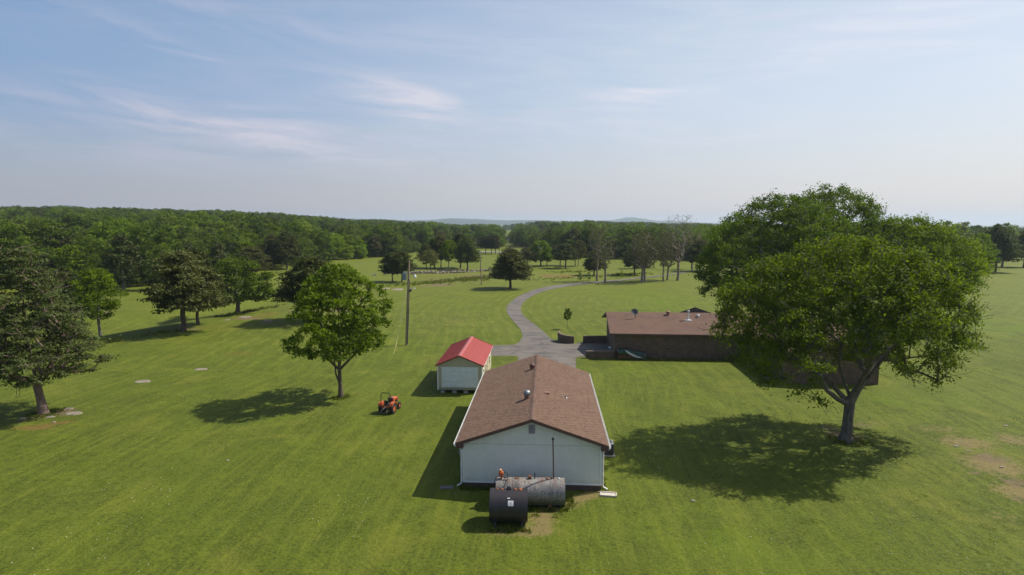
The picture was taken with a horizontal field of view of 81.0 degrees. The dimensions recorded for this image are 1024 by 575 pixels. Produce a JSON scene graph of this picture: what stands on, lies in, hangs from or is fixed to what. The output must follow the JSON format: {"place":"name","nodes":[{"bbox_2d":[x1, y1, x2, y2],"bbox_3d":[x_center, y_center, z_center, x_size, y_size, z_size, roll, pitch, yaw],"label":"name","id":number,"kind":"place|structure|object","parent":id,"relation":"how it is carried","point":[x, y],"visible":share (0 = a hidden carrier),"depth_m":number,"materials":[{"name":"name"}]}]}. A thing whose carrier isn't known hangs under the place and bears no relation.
{"place":"outdoors","nodes":[
{"label":"outdoors","id":0,"kind":"place"},
{"bbox_2d":[346,218,596,224],"bbox_3d":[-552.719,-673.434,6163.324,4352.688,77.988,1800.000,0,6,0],"label":"hill","id":1,"kind":"structure","parent":0,"point":[459,221],"depth_m":5771.88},
{"bbox_2d":[0,225,1023,574],"bbox_3d":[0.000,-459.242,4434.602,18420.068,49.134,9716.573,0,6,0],"label":"ground","id":2,"kind":"structure","parent":0,"point":[248,475],"depth_m":41.35,"materials":[{"name":"green plant"}]},
{"bbox_2d":[0,216,29,227],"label":"leafy tree","id":3,"kind":"object","parent":2,"relation":"on","point":[21,220],"visible":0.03,"depth_m":230.99,"materials":[{"name":"green plant"}]},
{"bbox_2d":[0,222,33,270],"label":"leafy tree","id":4,"kind":"object","parent":2,"relation":"on","point":[16,232],"visible":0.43,"depth_m":147.89,"materials":[{"name":"green plant"}]},
{"bbox_2d":[5,217,78,265],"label":"leafy tree","id":5,"kind":"object","parent":2,"relation":"on","point":[46,228],"visible":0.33,"depth_m":169.07,"materials":[{"name":"green plant"}]},
{"bbox_2d":[33,253,57,277],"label":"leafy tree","id":6,"kind":"object","parent":2,"relation":"on","point":[49,262],"visible":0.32,"depth_m":149.79,"materials":[{"name":"green plant"}]},
{"bbox_2d":[35,246,64,273],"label":"leafy tree","id":7,"kind":"object","parent":2,"relation":"on","point":[52,251],"visible":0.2,"depth_m":160.07,"materials":[{"name":"green plant"}]},
{"bbox_2d":[43,227,69,254],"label":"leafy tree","id":8,"kind":"object","parent":2,"relation":"on","point":[52,237],"visible":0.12,"depth_m":171.07,"materials":[{"name":"green plant"}]},
{"bbox_2d":[0,243,126,414],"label":"cedar tree","id":9,"kind":"object","parent":2,"relation":"on","point":[39,285],"visible":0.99,"depth_m":48.61,"materials":[{"name":"green needles"},{"name":"bark"}]},
{"bbox_2d":[53,271,74,304],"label":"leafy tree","id":10,"kind":"object","parent":2,"relation":"on","point":[61,275],"visible":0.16,"depth_m":97.90,"materials":[{"name":"green plant"}]},
{"bbox_2d":[56,236,74,271],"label":"cedar tree","id":11,"kind":"object","parent":2,"relation":"on","point":[67,241],"visible":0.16,"depth_m":162.97,"materials":[{"name":"green plant"}]},
{"bbox_2d":[51,243,96,279],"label":"leafy tree","id":12,"kind":"object","parent":2,"relation":"on","point":[64,265],"visible":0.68,"depth_m":151.46,"materials":[{"name":"green plant"}]},
{"bbox_2d":[53,275,104,323],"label":"cedar tree","id":13,"kind":"object","parent":2,"relation":"on","point":[71,288],"visible":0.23,"depth_m":95.68,"materials":[{"name":"green plant"}]},
{"bbox_2d":[64,235,114,278],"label":"leafy tree","id":14,"kind":"object","parent":2,"relation":"on","point":[89,246],"visible":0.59,"depth_m":155.04,"materials":[{"name":"green plant"}]},
{"bbox_2d":[68,267,128,335],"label":"leafy tree","id":15,"kind":"object","parent":2,"relation":"on","point":[93,289],"visible":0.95,"depth_m":86.20,"materials":[{"name":"green plant"}]},
{"bbox_2d":[94,215,121,238],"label":"leafy tree","id":16,"kind":"object","parent":2,"relation":"on","point":[106,220],"visible":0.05,"depth_m":180.40,"materials":[{"name":"green plant"}]},
{"bbox_2d":[97,229,132,274],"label":"leafy tree","id":17,"kind":"object","parent":2,"relation":"on","point":[104,243],"visible":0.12,"depth_m":164.38,"materials":[{"name":"green plant"}]},
{"bbox_2d":[82,217,158,261],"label":"leafy tree","id":18,"kind":"object","parent":2,"relation":"on","point":[102,225],"visible":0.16,"depth_m":170.41,"materials":[{"name":"green plant"}]},
{"bbox_2d":[99,232,146,289],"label":"cedar tree","id":19,"kind":"object","parent":2,"relation":"on","point":[111,260],"visible":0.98,"depth_m":142.53,"materials":[{"name":"green plant"}]},
{"bbox_2d":[111,255,143,286],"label":"leafy tree","id":20,"kind":"object","parent":2,"relation":"on","point":[133,281],"visible":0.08,"depth_m":150.25,"materials":[{"name":"green plant"}]},
{"bbox_2d":[127,223,156,282],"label":"leafy tree","id":21,"kind":"object","parent":2,"relation":"on","point":[136,232],"visible":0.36,"depth_m":158.80,"materials":[{"name":"green plant"}]},
{"bbox_2d":[136,237,162,281],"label":"leafy tree","id":22,"kind":"object","parent":2,"relation":"on","point":[147,240],"visible":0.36,"depth_m":152.74,"materials":[{"name":"green plant"}]},
{"bbox_2d":[142,242,172,280],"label":"leafy tree","id":23,"kind":"object","parent":2,"relation":"on","point":[148,264],"visible":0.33,"depth_m":142.22,"materials":[{"name":"green plant"}]},
{"bbox_2d":[149,213,180,232],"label":"leafy tree","id":24,"kind":"object","parent":2,"relation":"on","point":[173,223],"visible":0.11,"depth_m":226.92,"materials":[{"name":"green plant"}]},
{"bbox_2d":[145,225,185,251],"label":"leafy tree","id":25,"kind":"object","parent":2,"relation":"on","point":[159,238],"visible":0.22,"depth_m":160.34,"materials":[{"name":"green plant"}]},
{"bbox_2d":[136,249,235,331],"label":"cedar tree","id":26,"kind":"object","parent":2,"relation":"on","point":[182,268],"visible":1,"depth_m":86.32,"materials":[{"name":"green plant"}]},
{"bbox_2d":[173,224,202,238],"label":"leafy tree","id":27,"kind":"object","parent":2,"relation":"on","point":[181,228],"visible":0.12,"depth_m":213.00,"materials":[{"name":"green plant"}]},
{"bbox_2d":[178,227,198,240],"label":"leafy tree","id":28,"kind":"object","parent":2,"relation":"on","point":[186,230],"visible":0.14,"depth_m":197.55,"materials":[{"name":"green plant"}]},
{"bbox_2d":[176,217,202,235],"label":"leafy tree","id":29,"kind":"object","parent":2,"relation":"on","point":[186,221],"visible":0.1,"depth_m":231.42,"materials":[{"name":"green plant"}]},
{"bbox_2d":[177,246,227,324],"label":"cedar tree","id":30,"kind":"object","parent":2,"relation":"on","point":[196,252],"visible":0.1,"depth_m":94.20,"materials":[{"name":"green plant"}]},
{"bbox_2d":[190,240,214,265],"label":"leafy tree","id":31,"kind":"object","parent":2,"relation":"on","point":[201,243],"visible":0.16,"depth_m":176.09,"materials":[{"name":"green plant"}]},
{"bbox_2d":[193,233,216,262],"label":"leafy tree","id":32,"kind":"object","parent":2,"relation":"on","point":[205,240],"visible":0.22,"depth_m":189.00,"materials":[{"name":"green plant"}]},
{"bbox_2d":[196,226,220,243],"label":"leafy tree","id":33,"kind":"object","parent":2,"relation":"on","point":[213,233],"visible":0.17,"depth_m":206.21,"materials":[{"name":"green plant"}]},
{"bbox_2d":[209,241,228,265],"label":"cedar tree","id":34,"kind":"object","parent":2,"relation":"on","point":[215,249],"visible":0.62,"depth_m":178.82,"materials":[{"name":"green plant"}]},
{"bbox_2d":[212,220,238,235],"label":"leafy tree","id":35,"kind":"object","parent":2,"relation":"on","point":[222,224],"visible":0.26,"depth_m":235.89,"materials":[{"name":"green plant"}]},
{"bbox_2d":[212,226,245,270],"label":"leafy tree","id":36,"kind":"object","parent":2,"relation":"on","point":[236,240],"visible":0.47,"depth_m":189.81,"materials":[{"name":"green plant"}]},
{"bbox_2d":[216,215,254,236],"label":"leafy tree","id":37,"kind":"object","parent":2,"relation":"on","point":[238,221],"visible":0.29,"depth_m":240.30,"materials":[{"name":"green plant"}]},
{"bbox_2d":[211,256,276,312],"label":"leafy tree","id":38,"kind":"object","parent":2,"relation":"on","point":[249,282],"visible":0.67,"depth_m":107.27,"materials":[{"name":"green plant"}]},
{"bbox_2d":[233,246,272,272],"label":"cedar tree","id":39,"kind":"object","parent":2,"relation":"on","point":[252,252],"visible":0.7,"depth_m":167.66,"materials":[{"name":"green plant"}]},
{"bbox_2d":[259,238,281,268],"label":"cedar tree","id":40,"kind":"object","parent":2,"relation":"on","point":[268,247],"visible":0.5,"depth_m":202.34,"materials":[{"name":"green plant"}]},
{"bbox_2d":[270,230,303,268],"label":"cedar tree","id":41,"kind":"object","parent":2,"relation":"on","point":[289,250],"visible":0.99,"depth_m":202.32,"materials":[{"name":"green plant"}]},
{"bbox_2d":[294,240,314,261],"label":"leafy tree","id":42,"kind":"object","parent":2,"relation":"on","point":[302,246],"visible":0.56,"depth_m":221.20,"materials":[{"name":"green plant"}]},
{"bbox_2d":[266,254,345,307],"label":"cedar tree","id":43,"kind":"object","parent":2,"relation":"on","point":[299,273],"visible":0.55,"depth_m":95.21,"materials":[{"name":"green plant"}]},
{"bbox_2d":[296,237,319,256],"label":"leafy tree","id":44,"kind":"object","parent":2,"relation":"on","point":[303,239],"visible":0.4,"depth_m":226.48,"materials":[{"name":"green plant"}]},
{"bbox_2d":[312,229,337,260],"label":"leafy tree","id":45,"kind":"object","parent":2,"relation":"on","point":[322,243],"visible":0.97,"depth_m":233.63,"materials":[{"name":"green plant"}]},
{"bbox_2d":[279,261,393,397],"bbox_3d":[-15.840,4.037,54.110,9.203,12.818,10.513,3,7,26],"label":"walnut tree","id":46,"kind":"object","parent":2,"relation":"on","point":[323,337],"visible":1,"depth_m":53.03,"materials":[{"name":"green plant"}]},
{"bbox_2d":[378,392,400,413],"bbox_3d":[-10.435,9.664,51.160,1.330,1.882,2.690,1,6,13],"label":"tractor","id":47,"kind":"object","parent":2,"relation":"on","point":[391,405],"visible":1,"depth_m":50.53,"materials":[{"name":"metal"}]},
{"bbox_2d":[377,252,405,281],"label":"cedar tree","id":48,"kind":"object","parent":2,"relation":"on","point":[387,256],"visible":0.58,"depth_m":163.51,"materials":[{"name":"green plant"}]},
{"bbox_2d":[383,250,420,281],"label":"cedar tree","id":49,"kind":"object","parent":2,"relation":"on","point":[403,262],"visible":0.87,"depth_m":161.40,"materials":[{"name":"green plant"}]},
{"bbox_2d":[394,260,415,352],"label":"utility pole","id":50,"kind":"object","parent":2,"relation":"on","point":[409,290],"visible":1,"depth_m":78.28,"materials":[{"name":"brown wood"}]},
{"bbox_2d":[413,244,434,268],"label":"cedar tree","id":51,"kind":"object","parent":2,"relation":"on","point":[424,247],"visible":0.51,"depth_m":208.57,"materials":[{"name":"green plant"}]},
{"bbox_2d":[418,250,439,270],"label":"tree","id":52,"kind":"object","parent":2,"relation":"on","point":[433,257],"visible":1,"depth_m":196.52,"materials":[{"name":"green plant"}]},
{"bbox_2d":[372,268,492,275],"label":"stone wall","id":53,"kind":"structure","parent":2,"relation":"on","point":[445,272],"depth_m":191.97,"materials":[{"name":"grey stone"}]},
{"bbox_2d":[426,238,442,267],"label":"cedar tree","id":54,"kind":"object","parent":2,"relation":"on","point":[432,244],"visible":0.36,"depth_m":213.33,"materials":[{"name":"green plant"}]},
{"bbox_2d":[433,234,451,267],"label":"cedar tree","id":55,"kind":"object","parent":2,"relation":"on","point":[439,242],"visible":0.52,"depth_m":213.27,"materials":[{"name":"green plant"}]},
{"bbox_2d":[24,270,868,532],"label":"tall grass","id":56,"kind":"structure","parent":2,"relation":"on","point":[506,528],"depth_m":51.40,"materials":[{"name":"green plant"}]},
{"bbox_2d":[438,240,456,268],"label":"leafy tree","id":57,"kind":"object","parent":2,"relation":"on","point":[447,253],"visible":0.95,"depth_m":209.91,"materials":[{"name":"green plant"}]},
{"bbox_2d":[452,233,466,267],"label":"cedar tree","id":58,"kind":"object","parent":2,"relation":"on","point":[458,238],"visible":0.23,"depth_m":214.95,"materials":[{"name":"green plant"}]},
{"bbox_2d":[435,336,492,392],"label":"shed","id":59,"kind":"structure","parent":2,"relation":"on","point":[464,364],"depth_m":56.70,"materials":[{"name":"beige"}]},
{"bbox_2d":[443,382,476,387],"bbox_3d":[-4.912,9.226,56.694,3.200,0.462,0.052,0,6,3],"label":"door section","id":60,"kind":"structure","parent":59,"relation":"in","point":[445,384],"depth_m":56.67,"materials":[{"name":"white paint"}]},
{"bbox_2d":[443,378,476,382],"bbox_3d":[-4.912,8.756,56.643,3.200,0.462,0.052,0,6,3],"label":"door section","id":61,"kind":"structure","parent":59,"relation":"in","point":[452,380],"depth_m":56.63,"materials":[{"name":"white paint"}]},
{"bbox_2d":[443,373,476,377],"bbox_3d":[-4.912,8.286,56.593,3.200,0.462,0.052,0,6,3],"label":"door section","id":62,"kind":"structure","parent":59,"relation":"in","point":[445,375],"depth_m":56.58,"materials":[{"name":"white paint"}]},
{"bbox_2d":[443,368,476,372],"bbox_3d":[-4.912,7.815,56.542,3.200,0.462,0.052,0,6,3],"label":"door section","id":63,"kind":"structure","parent":59,"relation":"in","point":[445,370],"depth_m":56.52,"materials":[{"name":"white paint"}]},
{"bbox_2d":[453,236,481,269],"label":"cedar tree","id":64,"kind":"object","parent":2,"relation":"on","point":[465,253],"visible":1,"depth_m":205.75,"materials":[{"name":"green plant"}]},
{"bbox_2d":[475,235,489,253],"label":"cedar tree","id":65,"kind":"object","parent":2,"relation":"on","point":[482,239],"visible":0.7,"depth_m":318.90,"materials":[{"name":"green plant"}]},
{"bbox_2d":[488,234,501,253],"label":"cedar tree","id":66,"kind":"object","parent":2,"relation":"on","point":[495,242],"visible":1,"depth_m":313.44,"materials":[{"name":"green plant"}]},
{"bbox_2d":[489,486,527,526],"bbox_3d":[-0.165,11.622,32.177,2.010,2.010,1.720,0,6,1],"label":"black tank","id":67,"kind":"object","parent":2,"relation":"on","point":[508,504],"visible":1,"depth_m":31.45,"materials":[{"name":"metal"}]},
{"bbox_2d":[487,247,534,288],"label":"cedar tree","id":68,"kind":"object","parent":2,"relation":"on","point":[510,266],"visible":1,"depth_m":144.94,"materials":[{"name":"green plant"}]},
{"bbox_2d":[0,205,1023,258],"bbox_3d":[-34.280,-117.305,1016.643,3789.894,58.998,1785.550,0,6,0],"label":"woodland","id":69,"kind":"object","parent":2,"relation":"on","point":[361,238],"visible":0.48,"depth_m":312.68,"materials":[{"name":"green plant"}]},
{"bbox_2d":[11,369,1023,574],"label":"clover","id":70,"kind":"object","parent":2,"relation":"on","point":[594,571],"visible":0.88,"depth_m":31.96,"materials":[{"name":"green plant"}]},
{"bbox_2d":[519,247,536,261],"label":"cedar tree","id":71,"kind":"object","parent":2,"relation":"on","point":[527,252],"visible":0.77,"depth_m":225.51,"materials":[{"name":"green plant"}]},
{"bbox_2d":[496,437,564,508],"bbox_3d":[1.050,10.441,34.162,3.900,3.946,1.532,0,6,1],"label":"silver tank","id":72,"kind":"object","parent":2,"relation":"on","point":[549,492],"visible":0.84,"depth_m":33.72,"materials":[{"name":"metal"}]},
{"bbox_2d":[453,355,610,490],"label":"garage","id":73,"kind":"structure","parent":2,"relation":"on","point":[520,414],"depth_m":36.40,"materials":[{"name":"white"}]},
{"bbox_2d":[530,240,555,265],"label":"leafy tree","id":74,"kind":"object","parent":2,"relation":"on","point":[535,247],"visible":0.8,"depth_m":227.34,"materials":[{"name":"green plant"}]},
{"bbox_2d":[491,332,611,367],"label":"yard","id":75,"kind":"structure","parent":2,"relation":"on","point":[543,344],"depth_m":76.21,"materials":[{"name":"concrete"}]},
{"bbox_2d":[583,336,606,342],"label":"brick wall","id":76,"kind":"structure","parent":75,"relation":"on","point":[594,339],"depth_m":80.43,"materials":[{"name":"brown brick"}]},
{"bbox_2d":[551,243,580,267],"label":"cedar tree","id":77,"kind":"object","parent":2,"relation":"on","point":[562,250],"visible":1,"depth_m":216.74,"materials":[{"name":"green plant"}]},
{"bbox_2d":[558,331,573,343],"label":"curved wall","id":78,"kind":"structure","parent":2,"relation":"on","point":[564,338],"depth_m":80.22,"materials":[{"name":"grey brick"}]},
{"bbox_2d":[572,240,586,264],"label":"tree","id":79,"kind":"object","parent":2,"relation":"on","point":[583,249],"visible":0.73,"depth_m":227.47,"materials":[{"name":"green plant"}]},
{"bbox_2d":[581,251,607,274],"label":"cedar tree","id":80,"kind":"object","parent":2,"relation":"on","point":[588,265],"visible":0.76,"depth_m":183.77,"materials":[{"name":"green plant"}]},
{"bbox_2d":[587,220,609,280],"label":"ash tree","id":81,"kind":"object","parent":2,"relation":"on","point":[597,261],"visible":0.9,"depth_m":166.05,"materials":[{"name":"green plant"}]},
{"bbox_2d":[586,351,614,357],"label":"brick wall","id":82,"kind":"structure","parent":2,"relation":"on","point":[600,354],"depth_m":71.32,"materials":[{"name":"brown brick"}]},
{"bbox_2d":[594,234,620,281],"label":"ash tree","id":83,"kind":"object","parent":2,"relation":"on","point":[604,260],"visible":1,"depth_m":162.61,"materials":[{"name":"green plant"}]},
{"bbox_2d":[602,440,614,456],"bbox_3d":[6.620,11.136,41.729,1.000,0.935,1.000,0,6,3],"label":"air conditioner","id":84,"kind":"object","parent":2,"relation":"on","point":[609,453],"visible":0.35,"depth_m":41.33,"materials":[{"name":"metal"}]},
{"bbox_2d":[600,491,616,496],"bbox_3d":[5.697,12.227,35.487,1.000,0.100,0.520,1,6,10],"label":"splash block","id":85,"kind":"object","parent":2,"relation":"on","point":[607,494],"depth_m":35.45,"materials":[{"name":"concrete"}]},
{"bbox_2d":[617,348,646,359],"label":"tarpaulin","id":86,"kind":"object","parent":2,"relation":"on","point":[639,355],"visible":1,"depth_m":70.40,"materials":[{"name":"plastic"}]},
{"bbox_2d":[622,245,650,274],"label":"cedar tree","id":87,"kind":"object","parent":2,"relation":"on","point":[626,263],"visible":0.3,"depth_m":184.81,"materials":[{"name":"green plant"}]},
{"bbox_2d":[625,229,660,282],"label":"ash tree","id":88,"kind":"object","parent":2,"relation":"on","point":[652,246],"visible":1,"depth_m":160.89,"materials":[{"name":"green plant"}]},
{"bbox_2d":[631,232,659,280],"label":"ash tree","id":89,"kind":"object","parent":2,"relation":"on","point":[644,258],"visible":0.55,"depth_m":164.31,"materials":[{"name":"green plant"}]},
{"bbox_2d":[657,226,673,280],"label":"ash tree","id":90,"kind":"object","parent":2,"relation":"on","point":[665,251],"visible":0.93,"depth_m":164.67,"materials":[{"name":"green plant"}]},
{"bbox_2d":[657,232,681,279],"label":"ash tree","id":91,"kind":"object","parent":2,"relation":"on","point":[671,255],"visible":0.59,"depth_m":168.45,"materials":[{"name":"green plant"}]},
{"bbox_2d":[664,214,696,280],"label":"ash tree","id":92,"kind":"object","parent":2,"relation":"on","point":[678,261],"visible":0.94,"depth_m":166.72,"materials":[{"name":"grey plant"}]},
{"bbox_2d":[684,239,710,270],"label":"cedar tree","id":93,"kind":"object","parent":2,"relation":"on","point":[694,253],"visible":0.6,"depth_m":199.98,"materials":[{"name":"green plant"}]},
{"bbox_2d":[602,304,878,384],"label":"house","id":94,"kind":"structure","parent":2,"relation":"on","point":[673,335],"depth_m":71.18,"materials":[{"name":"brown brick"}]},
{"bbox_2d":[688,188,884,311],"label":"maple tree","id":95,"kind":"object","parent":2,"relation":"on","point":[726,244],"visible":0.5,"depth_m":89.70,"materials":[{"name":"green plant"}]},
{"bbox_2d":[757,181,897,287],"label":"maple tree","id":96,"kind":"object","parent":2,"relation":"on","point":[862,207],"visible":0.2,"depth_m":95.26,"materials":[{"name":"green plant"}]},
{"bbox_2d":[698,222,992,442],"bbox_3d":[25.125,3.351,44.132,21.127,16.303,16.312,-3,7,-22],"label":"elm tree","id":97,"kind":"object","parent":2,"relation":"on","point":[895,282],"visible":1,"depth_m":41.17,"materials":[{"name":"green plant"}]},
{"bbox_2d":[834,211,1001,323],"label":"maple tree","id":98,"kind":"object","parent":2,"relation":"on","point":[945,237],"visible":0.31,"depth_m":86.96,"materials":[{"name":"green plant"}]},
{"bbox_2d":[935,220,973,249],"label":"locust tree","id":99,"kind":"object","parent":2,"relation":"on","point":[963,226],"visible":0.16,"depth_m":199.74,"materials":[{"name":"green plant"}]},
{"bbox_2d":[961,225,986,237],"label":"locust tree","id":100,"kind":"object","parent":2,"relation":"on","point":[979,227],"visible":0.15,"depth_m":222.98,"materials":[{"name":"green plant"}]},
{"bbox_2d":[969,232,1002,270],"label":"leafy tree","id":101,"kind":"object","parent":2,"relation":"on","point":[984,237],"visible":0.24,"depth_m":166.07,"materials":[{"name":"green plant"}]},
{"bbox_2d":[981,224,1023,271],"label":"cedar tree","id":102,"kind":"object","parent":2,"relation":"on","point":[1001,238],"visible":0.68,"depth_m":192.66,"materials":[{"name":"green plant"}]},
{"bbox_2d":[987,222,1018,261],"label":"locust tree","id":103,"kind":"object","parent":2,"relation":"on","point":[1012,227],"visible":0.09,"depth_m":249.35,"materials":[{"name":"green plant"}]},
{"bbox_2d":[1013,230,1023,266],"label":"cedar tree","id":104,"kind":"object","parent":2,"relation":"on","point":[1021,236],"visible":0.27,"depth_m":221.56,"materials":[{"name":"green plant"}]},
{"bbox_2d":[0,0,1023,225],"label":"sky","id":105,"kind":"structure","parent":0,"point":[557,110],"materials":[{"name":"blue"}]},
{"bbox_2d":[506,269,704,332],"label":"driveway","id":106,"kind":"structure","parent":0,"point":[520,319],"depth_m":116.81,"materials":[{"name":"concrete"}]},
{"bbox_2d":[604,217,718,223],"bbox_3d":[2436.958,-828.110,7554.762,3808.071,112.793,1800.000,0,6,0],"label":"hill","id":107,"kind":"structure","parent":0,"point":[629,219],"depth_m":7191.77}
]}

